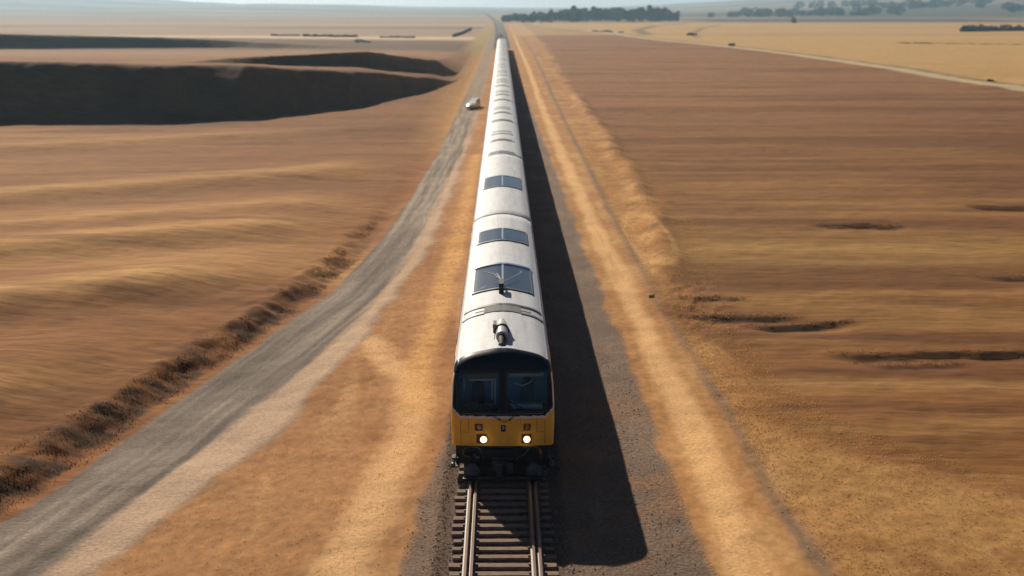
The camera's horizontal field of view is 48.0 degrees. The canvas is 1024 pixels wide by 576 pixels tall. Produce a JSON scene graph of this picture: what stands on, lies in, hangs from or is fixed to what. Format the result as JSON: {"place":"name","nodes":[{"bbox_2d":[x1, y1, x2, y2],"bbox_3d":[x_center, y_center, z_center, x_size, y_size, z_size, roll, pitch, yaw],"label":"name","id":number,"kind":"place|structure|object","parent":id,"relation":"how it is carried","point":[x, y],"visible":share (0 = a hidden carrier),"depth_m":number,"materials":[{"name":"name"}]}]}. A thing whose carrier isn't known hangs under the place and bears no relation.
{"place":"outdoors","nodes":[
{"label":"outdoors","id":0,"kind":"place"},
{"bbox_2d":[0,19,499,575],"bbox_3d":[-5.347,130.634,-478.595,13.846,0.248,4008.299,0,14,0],"label":"gravel road","id":1,"kind":"structure","parent":0,"point":[112,503],"depth_m":39.25,"materials":[{"name":"grey gravel"}]},
{"bbox_2d":[466,98,479,108],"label":"white car","id":2,"kind":"object","parent":1,"relation":"on","point":[474,103],"visible":1,"depth_m":160.61,"materials":[{"name":"white paint"}]},
{"bbox_2d":[178,0,734,7],"label":"sky","id":3,"kind":"structure","parent":0,"point":[416,3],"materials":[{"name":"white"}]},
{"bbox_2d":[0,19,1023,563],"bbox_3d":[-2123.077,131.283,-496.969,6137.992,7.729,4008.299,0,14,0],"label":"ground","id":4,"kind":"structure","parent":0,"point":[170,189],"depth_m":88.62,"materials":[{"name":"soil"}]},
{"bbox_2d":[0,221,376,512],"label":"bank grass","id":5,"kind":"structure","parent":4,"relation":"on","point":[179,373],"depth_m":43.16,"materials":[{"name":"brown plant"}]},
{"bbox_2d":[271,34,299,35],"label":"hedge","id":6,"kind":"object","parent":4,"relation":"on","point":[285,35],"visible":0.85,"depth_m":544.94,"materials":[{"name":"green plant"}]},
{"bbox_2d":[302,34,357,36],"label":"hedge","id":7,"kind":"object","parent":4,"relation":"on","point":[322,35],"visible":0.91,"depth_m":533.46,"materials":[{"name":"green plant"}]},
{"bbox_2d":[354,39,371,42],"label":"white car","id":8,"kind":"object","parent":4,"relation":"on","point":[361,40],"visible":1,"depth_m":429.51,"materials":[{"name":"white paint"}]},
{"bbox_2d":[380,36,415,37],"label":"hedge","id":9,"kind":"object","parent":4,"relation":"on","point":[398,37],"visible":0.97,"depth_m":525.96,"materials":[{"name":"green plant"}]},
{"bbox_2d":[401,19,507,575],"bbox_3d":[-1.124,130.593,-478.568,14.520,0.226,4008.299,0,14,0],"label":"track bed","id":10,"kind":"object","parent":4,"relation":"on","point":[417,560],"visible":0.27,"depth_m":31.38,"materials":[{"name":"gravel"}]},
{"bbox_2d":[448,22,558,575],"bbox_3d":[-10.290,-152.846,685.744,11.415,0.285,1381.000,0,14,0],"label":"railway track","id":11,"kind":"structure","parent":10,"relation":"on","point":[536,549],"depth_m":31.28,"materials":[{"name":"brown metal"}]},
{"bbox_2d":[451,39,554,480],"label":"train","id":12,"kind":"object","parent":11,"relation":"on","point":[502,410],"visible":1,"depth_m":36.48,"materials":[{"name":"white paint"}]},
{"bbox_2d":[404,352,679,575],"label":"ballast stones","id":13,"kind":"object","parent":10,"relation":"on","point":[539,508],"visible":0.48,"depth_m":32.29,"materials":[{"name":"grey gravel"}]},
{"bbox_2d":[452,28,471,36],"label":"hedge","id":14,"kind":"object","parent":4,"relation":"on","point":[461,32],"visible":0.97,"depth_m":598.40,"materials":[{"name":"green plant"}]},
{"bbox_2d":[501,15,507,22],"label":"tree","id":15,"kind":"object","parent":4,"relation":"on","point":[503,18],"visible":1,"depth_m":1090.79,"materials":[{"name":"green plant"}]},
{"bbox_2d":[507,14,512,21],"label":"tree","id":16,"kind":"object","parent":4,"relation":"on","point":[509,17],"visible":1,"depth_m":1094.46,"materials":[{"name":"green plant"}]},
{"bbox_2d":[513,13,519,21],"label":"tree","id":17,"kind":"object","parent":4,"relation":"on","point":[516,17],"visible":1,"depth_m":1114.95,"materials":[{"name":"green plant"}]},
{"bbox_2d":[523,14,529,22],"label":"tree","id":18,"kind":"object","parent":4,"relation":"on","point":[526,17],"visible":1,"depth_m":1109.32,"materials":[{"name":"green plant"}]},
{"bbox_2d":[530,11,535,21],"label":"tree","id":19,"kind":"object","parent":4,"relation":"on","point":[533,16],"visible":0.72,"depth_m":1143.18,"materials":[{"name":"green plant"}]},
{"bbox_2d":[541,13,548,20],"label":"tree","id":20,"kind":"object","parent":4,"relation":"on","point":[545,17],"visible":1,"depth_m":1127.25,"materials":[{"name":"green plant"}]},
{"bbox_2d":[545,11,552,21],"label":"tree","id":21,"kind":"object","parent":4,"relation":"on","point":[550,14],"visible":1,"depth_m":1131.16,"materials":[{"name":"green plant"}]},
{"bbox_2d":[553,12,558,20],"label":"tree","id":22,"kind":"object","parent":4,"relation":"on","point":[555,15],"visible":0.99,"depth_m":1157.73,"materials":[{"name":"green plant"}]},
{"bbox_2d":[93,19,1023,575],"bbox_3d":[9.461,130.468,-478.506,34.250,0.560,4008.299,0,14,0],"label":"grass verge","id":23,"kind":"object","parent":4,"relation":"on","point":[779,535],"depth_m":35.34,"materials":[{"name":"brown plant"}]},
{"bbox_2d":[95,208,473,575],"bbox_3d":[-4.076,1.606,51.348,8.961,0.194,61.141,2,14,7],"label":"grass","id":24,"kind":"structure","parent":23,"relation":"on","point":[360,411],"depth_m":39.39,"materials":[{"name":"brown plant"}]},
{"bbox_2d":[315,334,429,575],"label":"footpath","id":25,"kind":"structure","parent":24,"relation":"on","point":[368,523],"depth_m":34.78,"materials":[{"name":"beige soil"}]},
{"bbox_2d":[558,12,563,21],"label":"tree","id":26,"kind":"object","parent":4,"relation":"on","point":[560,16],"visible":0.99,"depth_m":1151.80,"materials":[{"name":"green plant"}]},
{"bbox_2d":[562,11,572,20],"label":"tree","id":27,"kind":"object","parent":4,"relation":"on","point":[568,17],"visible":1,"depth_m":1143.18,"materials":[{"name":"green plant"}]},
{"bbox_2d":[569,8,575,21],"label":"tree","id":28,"kind":"object","parent":4,"relation":"on","point":[572,10],"visible":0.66,"depth_m":1159.54,"materials":[{"name":"green plant"}]},
{"bbox_2d":[574,9,583,21],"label":"tree","id":29,"kind":"object","parent":4,"relation":"on","point":[579,15],"visible":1,"depth_m":1151.72,"materials":[{"name":"green plant"}]},
{"bbox_2d":[579,8,586,20],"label":"tree","id":30,"kind":"object","parent":4,"relation":"on","point":[583,12],"visible":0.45,"depth_m":1224.46,"materials":[{"name":"green plant"}]},
{"bbox_2d":[585,10,590,20],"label":"tree","id":31,"kind":"object","parent":4,"relation":"on","point":[587,14],"visible":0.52,"depth_m":1225.31,"materials":[{"name":"green plant"}]},
{"bbox_2d":[588,10,594,19],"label":"tree","id":32,"kind":"object","parent":4,"relation":"on","point":[590,15],"visible":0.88,"depth_m":1214.09,"materials":[{"name":"green plant"}]},
{"bbox_2d":[591,6,597,20],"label":"tree","id":33,"kind":"object","parent":4,"relation":"on","point":[593,7],"visible":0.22,"depth_m":1241.76,"materials":[{"name":"green plant"}]},
{"bbox_2d":[593,7,603,21],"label":"tree","id":34,"kind":"object","parent":4,"relation":"on","point":[595,14],"visible":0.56,"depth_m":1172.63,"materials":[{"name":"green plant"}]},
{"bbox_2d":[597,10,605,21],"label":"tree","id":35,"kind":"object","parent":4,"relation":"on","point":[601,15],"visible":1,"depth_m":1157.43,"materials":[{"name":"green plant"}]},
{"bbox_2d":[603,8,610,20],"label":"tree","id":36,"kind":"object","parent":4,"relation":"on","point":[606,12],"visible":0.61,"depth_m":1172.16,"materials":[{"name":"green plant"}]},
{"bbox_2d":[502,21,720,575],"bbox_3d":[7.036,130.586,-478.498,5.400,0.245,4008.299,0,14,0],"label":"gravel verge","id":37,"kind":"structure","parent":4,"relation":"on","point":[582,329],"depth_m":38.04,"materials":[{"name":"gravel"}]},
{"bbox_2d":[613,7,622,20],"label":"tree","id":38,"kind":"object","parent":4,"relation":"on","point":[617,11],"visible":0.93,"depth_m":1205.31,"materials":[{"name":"green plant"}]},
{"bbox_2d":[621,10,629,21],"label":"tree","id":39,"kind":"object","parent":4,"relation":"on","point":[625,15],"visible":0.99,"depth_m":1171.87,"materials":[{"name":"green plant"}]},
{"bbox_2d":[625,10,633,21],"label":"tree","id":40,"kind":"object","parent":4,"relation":"on","point":[630,15],"visible":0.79,"depth_m":1179.75,"materials":[{"name":"green plant"}]},
{"bbox_2d":[629,9,635,21],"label":"tree","id":41,"kind":"object","parent":4,"relation":"on","point":[633,11],"visible":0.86,"depth_m":1186.72,"materials":[{"name":"green plant"}]},
{"bbox_2d":[634,9,644,21],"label":"tree","id":42,"kind":"object","parent":4,"relation":"on","point":[639,15],"visible":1,"depth_m":1195.11,"materials":[{"name":"green plant"}]},
{"bbox_2d":[637,7,644,20],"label":"tree","id":43,"kind":"object","parent":4,"relation":"on","point":[642,9],"visible":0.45,"depth_m":1206.01,"materials":[{"name":"green plant"}]},
{"bbox_2d":[646,5,654,20],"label":"tree","id":44,"kind":"object","parent":4,"relation":"on","point":[650,13],"visible":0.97,"depth_m":1229.27,"materials":[{"name":"green plant"}]},
{"bbox_2d":[653,7,661,20],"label":"tree","id":45,"kind":"object","parent":4,"relation":"on","point":[657,14],"visible":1,"depth_m":1205.21,"materials":[{"name":"green plant"}]},
{"bbox_2d":[660,10,666,20],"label":"tree","id":46,"kind":"object","parent":4,"relation":"on","point":[663,14],"visible":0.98,"depth_m":1253.44,"materials":[{"name":"green plant"}]},
{"bbox_2d":[667,10,672,20],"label":"tree","id":47,"kind":"object","parent":4,"relation":"on","point":[669,15],"visible":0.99,"depth_m":1230.05,"materials":[{"name":"green plant"}]},
{"bbox_2d":[671,13,677,20],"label":"tree","id":48,"kind":"object","parent":4,"relation":"on","point":[674,17],"visible":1,"depth_m":1223.40,"materials":[{"name":"green plant"}]},
{"bbox_2d":[675,11,679,20],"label":"tree","id":49,"kind":"object","parent":4,"relation":"on","point":[677,14],"visible":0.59,"depth_m":1251.12,"materials":[{"name":"green plant"}]},
{"bbox_2d":[0,0,1023,18],"bbox_3d":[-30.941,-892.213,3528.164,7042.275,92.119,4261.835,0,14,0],"label":"hills","id":50,"kind":"structure","parent":0,"point":[93,9],"depth_m":2379.08,"materials":[{"name":"soil"}]},
{"bbox_2d":[707,5,905,16],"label":"woodland","id":51,"kind":"object","parent":50,"relation":"on","point":[822,11],"visible":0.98,"depth_m":1727.53,"materials":[{"name":"green plant"}]},
{"bbox_2d":[793,0,1023,11],"bbox_3d":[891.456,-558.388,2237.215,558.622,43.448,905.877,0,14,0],"label":"woodland","id":52,"kind":"object","parent":50,"relation":"on","point":[1007,6],"visible":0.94,"depth_m":2209.02,"materials":[{"name":"green plant"}]},
{"bbox_2d":[508,22,773,575],"bbox_3d":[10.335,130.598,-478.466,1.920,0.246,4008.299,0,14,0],"label":"dirt track","id":53,"kind":"structure","parent":0,"point":[739,547],"depth_m":39.62,"materials":[{"name":"beige soil"}]},
{"bbox_2d":[533,23,1023,90],"bbox_3d":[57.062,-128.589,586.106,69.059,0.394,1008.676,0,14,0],"label":"farm road","id":54,"kind":"structure","parent":0,"point":[1012,87],"depth_m":276.19,"materials":[{"name":"beige soil"}]},
{"bbox_2d":[536,35,1023,494],"bbox_3d":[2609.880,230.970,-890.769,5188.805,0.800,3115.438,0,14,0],"label":"ploughed field","id":55,"kind":"structure","parent":0,"point":[764,160],"depth_m":73.85,"materials":[{"name":"soil"}]},
{"bbox_2d":[671,205,1023,366],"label":"gully grass","id":56,"kind":"structure","parent":55,"relation":"on","point":[832,320],"depth_m":52.05,"materials":[{"name":"brown plant"}]},
{"bbox_2d":[539,23,1023,84],"bbox_3d":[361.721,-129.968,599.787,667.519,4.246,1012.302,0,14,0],"label":"stubble field","id":57,"kind":"structure","parent":0,"point":[949,49],"depth_m":485.86,"materials":[{"name":"beige plant"}]},
{"bbox_2d":[959,24,1023,31],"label":"hedge","id":58,"kind":"object","parent":57,"relation":"on","point":[972,28],"visible":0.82,"depth_m":696.57,"materials":[{"name":"green plant"}]}
]}

